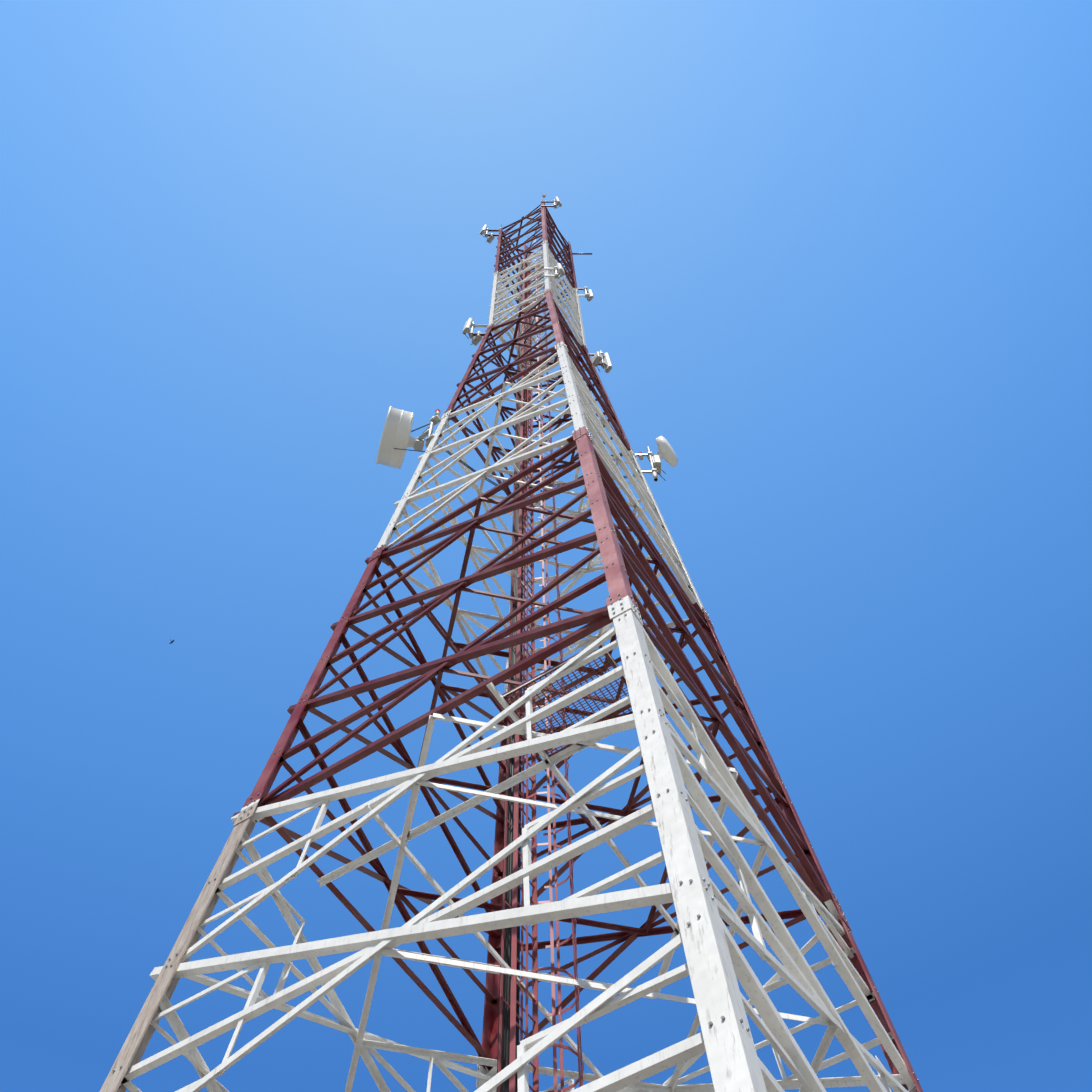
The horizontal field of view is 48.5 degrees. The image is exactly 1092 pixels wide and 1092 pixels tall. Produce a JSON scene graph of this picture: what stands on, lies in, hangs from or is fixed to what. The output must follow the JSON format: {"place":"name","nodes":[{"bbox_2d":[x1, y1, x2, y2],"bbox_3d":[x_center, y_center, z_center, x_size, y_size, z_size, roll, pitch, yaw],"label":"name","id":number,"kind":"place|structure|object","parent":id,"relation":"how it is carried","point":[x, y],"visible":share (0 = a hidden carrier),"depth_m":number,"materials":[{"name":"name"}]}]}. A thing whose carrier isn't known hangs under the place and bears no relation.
{"place":"outdoors","nodes":[
{"label":"outdoors","id":0,"kind":"place"},
{"bbox_2d":[99,200,922,1091],"bbox_3d":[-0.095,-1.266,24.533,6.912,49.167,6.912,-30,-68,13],"label":"tower legs","id":1,"kind":"object","parent":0,"point":[731,1056],"visible":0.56,"depth_m":11.82,"materials":[{"name":"white metal"}]},
{"bbox_2d":[0,0,1091,1091],"label":"sky","id":2,"kind":"structure","parent":0,"point":[840,261],"materials":[{"name":"blue"}]},
{"label":"ground","id":3,"kind":"structure","parent":0,"visible":0},
{"bbox_2d":[112,204,918,1091],"bbox_3d":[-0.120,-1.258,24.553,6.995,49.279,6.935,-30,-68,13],"label":"cross braces","id":4,"kind":"object","parent":3,"relation":"on","point":[736,794],"visible":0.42,"depth_m":13.57,"materials":[{"name":"white metal"}]},
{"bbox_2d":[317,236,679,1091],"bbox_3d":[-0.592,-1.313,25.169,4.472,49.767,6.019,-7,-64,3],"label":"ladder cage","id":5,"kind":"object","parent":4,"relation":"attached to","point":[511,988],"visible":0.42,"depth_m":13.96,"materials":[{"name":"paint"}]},
{"bbox_2d":[376,194,677,493],"bbox_3d":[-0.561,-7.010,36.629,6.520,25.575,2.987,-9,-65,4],"label":"antennas","id":6,"kind":"object","parent":4,"relation":"on","point":[397,440],"visible":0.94,"depth_m":26.36,"materials":[{"name":"paint"}]}
]}

